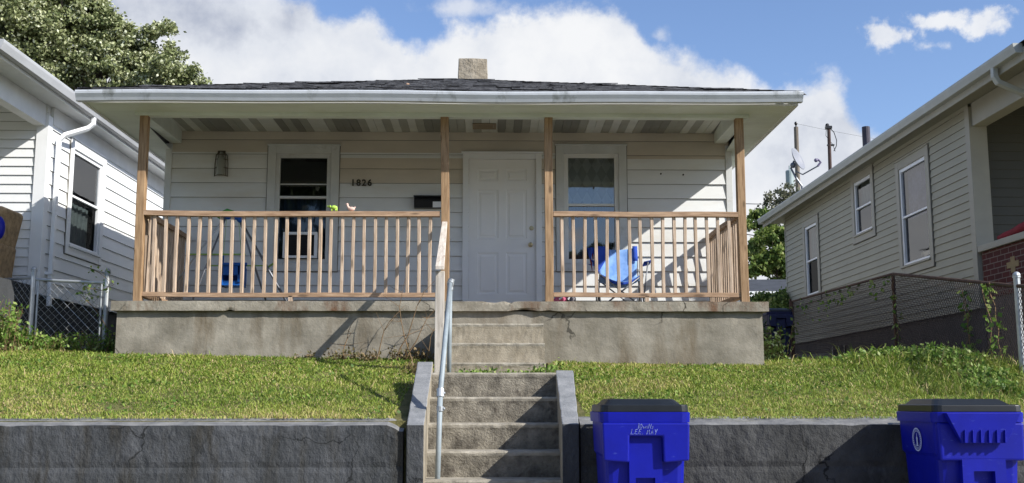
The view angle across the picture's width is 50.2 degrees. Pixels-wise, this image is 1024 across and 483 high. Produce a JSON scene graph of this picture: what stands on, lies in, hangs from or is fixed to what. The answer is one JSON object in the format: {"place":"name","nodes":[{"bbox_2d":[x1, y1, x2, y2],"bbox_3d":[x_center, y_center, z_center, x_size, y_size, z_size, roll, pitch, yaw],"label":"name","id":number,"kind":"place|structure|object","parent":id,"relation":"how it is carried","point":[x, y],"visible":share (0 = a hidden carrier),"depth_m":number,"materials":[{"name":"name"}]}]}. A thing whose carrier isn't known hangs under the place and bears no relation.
{"place":"outdoors","nodes":[
{"label":"outdoors","id":0,"kind":"place"},
{"bbox_2d":[0,341,1023,482],"bbox_3d":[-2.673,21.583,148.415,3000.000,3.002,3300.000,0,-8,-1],"label":"ground","id":1,"kind":"structure","parent":0,"point":[401,417],"depth_m":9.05,"materials":[{"name":"green plant"}]},
{"bbox_2d":[0,294,50,351],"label":"leafy bush","id":2,"kind":"object","parent":1,"relation":"on","point":[12,335],"visible":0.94,"depth_m":12.12,"materials":[{"name":"green plant"}]},
{"bbox_2d":[5,266,110,348],"bbox_3d":[-6.252,0.935,13.207,2.998,1.202,0.334,-2,-9,16],"label":"chain link fence","id":3,"kind":"object","parent":1,"relation":"on","point":[34,279],"visible":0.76,"depth_m":12.94,"materials":[{"name":"metal"}]},
{"bbox_2d":[75,266,118,329],"bbox_3d":[-4.931,0.672,12.922,0.482,0.775,0.201,0,-8,-1],"label":"climbing vine","id":4,"kind":"object","parent":3,"relation":"attached to","point":[105,289],"visible":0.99,"depth_m":12.93,"materials":[{"name":"green plant"}]},
{"bbox_2d":[29,326,115,352],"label":"vine weeds","id":5,"kind":"object","parent":1,"relation":"on","point":[77,345],"visible":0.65,"depth_m":12.49,"materials":[{"name":"green plant"}]},
{"bbox_2d":[0,38,164,349],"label":"neighbour house","id":6,"kind":"structure","parent":1,"relation":"on","point":[68,173],"depth_m":14.35,"materials":[{"name":"white"}]},
{"bbox_2d":[0,206,22,277],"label":"armchair","id":7,"kind":"object","parent":6,"relation":"on","point":[13,223],"visible":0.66,"depth_m":13.27,"materials":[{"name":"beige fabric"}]},
{"bbox_2d":[0,216,4,238],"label":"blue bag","id":8,"kind":"object","parent":7,"relation":"on","point":[2,227],"visible":1,"depth_m":12.86,"materials":[{"name":"plastic"}]},
{"bbox_2d":[63,136,107,265],"bbox_3d":[-6.107,-0.491,15.177,0.460,1.658,1.600,0,-8,-1],"label":"window","id":9,"kind":"structure","parent":6,"relation":"in","point":[87,168],"depth_m":15.22,"materials":[{"name":"white plastic"}]},
{"bbox_2d":[0,0,213,90],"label":"maple tree","id":10,"kind":"object","parent":1,"relation":"on","point":[101,36],"visible":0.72,"depth_m":27.31,"materials":[{"name":"green plant"}]},
{"bbox_2d":[0,417,403,482],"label":"retaining wall","id":11,"kind":"structure","parent":1,"relation":"on","point":[184,450],"depth_m":7.93,"materials":[{"name":"grey concrete"}]},
{"bbox_2d":[293,342,433,373],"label":"dry weeds","id":12,"kind":"object","parent":1,"relation":"on","point":[400,354],"visible":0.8,"depth_m":11.85,"materials":[{"name":"green plant"}]},
{"bbox_2d":[332,281,445,361],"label":"dead twigs","id":13,"kind":"object","parent":1,"relation":"on","point":[392,319],"visible":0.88,"depth_m":11.79,"materials":[{"name":"plant"}]},
{"bbox_2d":[406,362,432,482],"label":"step side wall","id":14,"kind":"structure","parent":1,"relation":"on","point":[418,420],"depth_m":8.10,"materials":[{"name":"concrete"}]},
{"bbox_2d":[74,58,805,365],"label":"white house","id":15,"kind":"structure","parent":1,"relation":"on","point":[540,187],"depth_m":13.30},
{"bbox_2d":[214,151,227,175],"bbox_3d":[-3.780,-1.018,14.185,0.178,0.341,0.111,0,-8,-1],"label":"wall lamp guard","id":16,"kind":"object","parent":15,"relation":"attached to","point":[220,167],"visible":1,"depth_m":14.15,"materials":[{"name":"grey metal"}]},
{"bbox_2d":[177,209,286,300],"bbox_3d":[-3.509,0.202,13.226,1.820,1.233,0.875,0,-8,-1],"label":"baby swing","id":17,"kind":"object","parent":15,"relation":"on","point":[225,276],"visible":0.5,"depth_m":13.11,"materials":[{"name":"metal"}]},
{"bbox_2d":[282,232,317,257],"bbox_3d":[-2.721,0.046,14.036,0.440,0.335,0.047,0,-8,-1],"label":"window fan","id":18,"kind":"object","parent":15,"relation":"attached to","point":[292,247],"depth_m":14.04,"materials":[{"name":"white plastic"}]},
{"bbox_2d":[266,144,340,271],"bbox_3d":[-2.718,-0.368,14.336,1.219,1.764,0.450,0,-8,-1],"label":"window","id":19,"kind":"structure","parent":15,"relation":"in","point":[300,177],"depth_m":14.25,"materials":[{"name":"clear glass"}]},
{"bbox_2d":[327,205,337,210],"bbox_3d":[-2.027,-0.374,12.311,0.122,0.072,0.050,0,-8,-1],"label":"toy animal","id":20,"kind":"object","parent":15,"relation":"on","point":[334,207],"visible":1,"depth_m":12.30},
{"bbox_2d":[345,203,355,210],"bbox_3d":[-1.823,-0.387,12.318,0.123,0.092,0.048,0,-8,-1],"label":"toy duck","id":21,"kind":"object","parent":15,"relation":"on","point":[350,208],"visible":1,"depth_m":12.30},
{"bbox_2d":[414,195,440,208],"bbox_3d":[-1.075,-0.512,14.132,0.391,0.161,0.117,0,-8,-1],"label":"mailbox","id":22,"kind":"object","parent":15,"relation":"attached to","point":[427,201],"visible":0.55,"depth_m":14.10,"materials":[{"name":"black metal"}]},
{"bbox_2d":[468,159,535,302],"bbox_3d":[-0.127,-0.089,14.126,0.871,2.002,0.091,0,-8,-1],"label":"door","id":23,"kind":"structure","parent":15,"relation":"in","point":[502,192],"depth_m":14.17,"materials":[{"name":"paint"}]},
{"bbox_2d":[554,297,566,300],"bbox_3d":[0.571,0.665,12.488,0.220,0.110,0.121,0,-8,-1],"label":"shoe","id":24,"kind":"object","parent":15,"relation":"on","point":[560,298],"visible":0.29,"depth_m":12.46,"materials":[{"name":"pink fabric"}]},
{"bbox_2d":[567,297,575,300],"bbox_3d":[0.660,0.666,12.490,0.144,0.108,0.121,0,-8,-1],"label":"shoe","id":25,"kind":"object","parent":15,"relation":"on","point":[571,298],"visible":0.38,"depth_m":12.46,"materials":[{"name":"fabric"}]},
{"bbox_2d":[555,144,627,271],"bbox_3d":[1.033,-0.370,14.404,1.215,1.772,0.450,0,-8,-1],"label":"window","id":26,"kind":"structure","parent":15,"relation":"in","point":[579,168],"depth_m":14.32,"materials":[{"name":"white paint"}]},
{"bbox_2d":[588,246,650,301],"bbox_3d":[1.306,0.427,13.300,0.723,0.808,0.491,0,-8,-1],"label":"camp chair","id":27,"kind":"object","parent":15,"relation":"on","point":[613,268],"visible":0.66,"depth_m":13.47,"materials":[{"name":"fabric"}]},
{"bbox_2d":[587,247,594,268],"bbox_3d":[0.951,0.222,13.127,0.100,0.299,0.060,0,-8,-1],"label":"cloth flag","id":28,"kind":"object","parent":27,"relation":"hanging from","point":[590,250],"visible":0.92,"depth_m":13.13,"materials":[{"name":"fabric"}]},
{"bbox_2d":[434,222,446,372],"bbox_3d":[-0.735,0.604,11.504,0.095,1.860,1.280,0,-8,-1],"label":"wooden handrail","id":29,"kind":"object","parent":1,"relation":"on","point":[439,294],"visible":0.79,"depth_m":10.92,"materials":[{"name":"white wood"}]},
{"bbox_2d":[425,372,560,482],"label":"concrete steps","id":30,"kind":"structure","parent":1,"relation":"on","point":[500,427],"depth_m":8.79,"materials":[{"name":"grey concrete"}]},
{"bbox_2d":[435,278,454,478],"bbox_3d":[-0.558,1.179,9.128,0.087,1.929,1.638,0,-8,-1],"label":"pipe handrail","id":31,"kind":"object","parent":30,"relation":"on","point":[447,340],"visible":0.96,"depth_m":8.74,"materials":[{"name":"metal"}]},
{"bbox_2d":[445,323,545,372],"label":"entry steps","id":32,"kind":"structure","parent":1,"relation":"on","point":[515,347],"depth_m":11.48,"materials":[{"name":"concrete"}]},
{"bbox_2d":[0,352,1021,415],"bbox_3d":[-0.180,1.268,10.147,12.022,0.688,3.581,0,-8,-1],"label":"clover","id":33,"kind":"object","parent":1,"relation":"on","point":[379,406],"visible":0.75,"depth_m":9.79,"materials":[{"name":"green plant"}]},
{"bbox_2d":[455,357,570,372],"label":"landing weeds","id":34,"kind":"object","parent":1,"relation":"on","point":[551,368],"visible":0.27,"depth_m":10.60,"materials":[{"name":"green plant"}]},
{"bbox_2d":[556,370,578,482],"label":"step side wall","id":35,"kind":"structure","parent":1,"relation":"on","point":[567,418],"depth_m":8.06,"materials":[{"name":"concrete"}]},
{"bbox_2d":[736,279,788,358],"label":"garage","id":36,"kind":"structure","parent":1,"relation":"on","point":[765,285],"depth_m":32.26,"materials":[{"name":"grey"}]},
{"bbox_2d":[746,206,785,278],"bbox_3d":[8.905,1.677,36.286,2.969,5.846,1.800,0,-8,-1],"label":"tree","id":37,"kind":"object","parent":1,"relation":"on","point":[765,262],"visible":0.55,"depth_m":36.17,"materials":[{"name":"green plant"}]},
{"bbox_2d":[749,286,798,338],"bbox_3d":[5.198,1.722,22.154,1.298,2.058,5.073,-2,-9,16],"label":"hedge bush","id":38,"kind":"object","parent":1,"relation":"on","point":[778,299],"visible":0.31,"depth_m":23.88,"materials":[{"name":"green plant"}]},
{"bbox_2d":[754,180,799,276],"bbox_3d":[9.393,1.324,38.373,1.971,7.081,1.573,0,-8,-1],"label":"bare tree","id":39,"kind":"object","parent":1,"relation":"on","point":[784,194],"visible":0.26,"depth_m":38.55,"materials":[{"name":"green plant"}]},
{"bbox_2d":[763,308,792,357],"bbox_3d":[4.099,1.450,16.905,0.404,0.818,0.587,0,-8,-1],"label":"recycling bin","id":40,"kind":"object","parent":1,"relation":"on","point":[781,316],"visible":0.63,"depth_m":16.68,"materials":[{"name":"plastic"}]},
{"bbox_2d":[763,315,796,361],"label":"side weeds","id":41,"kind":"object","parent":1,"relation":"on","point":[775,350],"visible":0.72,"depth_m":13.90,"materials":[{"name":"green plant"}]},
{"bbox_2d":[578,416,1023,482],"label":"retaining wall","id":42,"kind":"structure","parent":1,"relation":"on","point":[828,449],"depth_m":8.00,"materials":[{"name":"grey concrete"}]},
{"bbox_2d":[785,122,873,189],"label":"utility pole","id":43,"kind":"object","parent":1,"relation":"on","point":[789,177],"visible":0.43,"depth_m":59.39,"materials":[{"name":"grey wood"}]},
{"bbox_2d":[825,123,836,169],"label":"utility mast","id":44,"kind":"object","parent":1,"relation":"on","point":[828,128],"visible":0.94,"depth_m":47.33,"materials":[{"name":"black metal"}]},
{"bbox_2d":[757,40,1023,359],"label":"neighbour house","id":45,"kind":"structure","parent":1,"relation":"on","point":[934,186],"depth_m":16.22,"materials":[{"name":"beige"}]},
{"bbox_2d":[790,148,821,188],"bbox_3d":[5.892,-1.440,21.962,0.561,0.940,0.498,0,-8,-1],"label":"satellite dish","id":46,"kind":"object","parent":45,"relation":"on","point":[798,159],"visible":0.98,"depth_m":22.05,"materials":[{"name":"paint"}]},
{"bbox_2d":[801,213,821,303],"bbox_3d":[6.279,0.397,22.195,0.460,1.788,1.340,0,-8,-1],"label":"window","id":47,"kind":"structure","parent":45,"relation":"in","point":[810,226],"depth_m":22.30,"materials":[{"name":"white plastic"}]},
{"bbox_2d":[833,346,845,356],"bbox_3d":[6.149,2.087,20.501,0.030,0.250,0.700,0,-8,-1],"label":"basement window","id":48,"kind":"structure","parent":45,"relation":"in","point":[834,353],"depth_m":20.58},
{"bbox_2d":[849,163,876,244],"bbox_3d":[6.335,-0.601,19.133,0.460,1.308,1.390,0,-8,-1],"label":"window","id":49,"kind":"structure","parent":45,"relation":"in","point":[862,188],"depth_m":19.18,"materials":[{"name":"white plastic"}]},
{"bbox_2d":[893,143,935,276],"bbox_3d":[6.376,-0.418,16.807,0.460,1.908,1.580,0,-8,-1],"label":"window","id":50,"kind":"structure","parent":45,"relation":"in","point":[916,240],"depth_m":16.84,"materials":[{"name":"white plastic"}]},
{"bbox_2d":[782,341,1023,396],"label":"tall weeds","id":51,"kind":"object","parent":1,"relation":"on","point":[953,353],"visible":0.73,"depth_m":11.11,"materials":[{"name":"green plant"}]},
{"bbox_2d":[789,272,1023,372],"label":"chain link fence","id":52,"kind":"object","parent":1,"relation":"on","point":[1017,286],"visible":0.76,"depth_m":14.74,"materials":[{"name":"metal"}]},
{"bbox_2d":[796,276,1006,362],"bbox_3d":[5.360,1.252,16.012,0.327,1.724,9.199,0,-8,2],"label":"climbing vine","id":53,"kind":"object","parent":52,"relation":"attached to","point":[967,315],"visible":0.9,"depth_m":12.43,"materials":[{"name":"green plant"}]},
{"bbox_2d":[67,0,1023,278],"label":"sky","id":54,"kind":"structure","parent":0,"point":[857,64],"materials":[{"name":"blue"}]},
{"bbox_2d":[590,399,689,482],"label":"recycling bin","id":55,"kind":"object","parent":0,"point":[641,440],"visible":1,"depth_m":7.19,"materials":[{"name":"plastic"}]},
{"bbox_2d":[896,399,1023,482],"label":"recycling bin","id":56,"kind":"object","parent":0,"point":[962,440],"visible":1,"depth_m":7.26,"materials":[{"name":"plastic"}]},
{"bbox_2d":[997,222,1023,238],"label":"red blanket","id":57,"kind":"object","parent":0,"point":[1018,228],"visible":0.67,"depth_m":13.72,"materials":[{"name":"fabric"}]}
]}

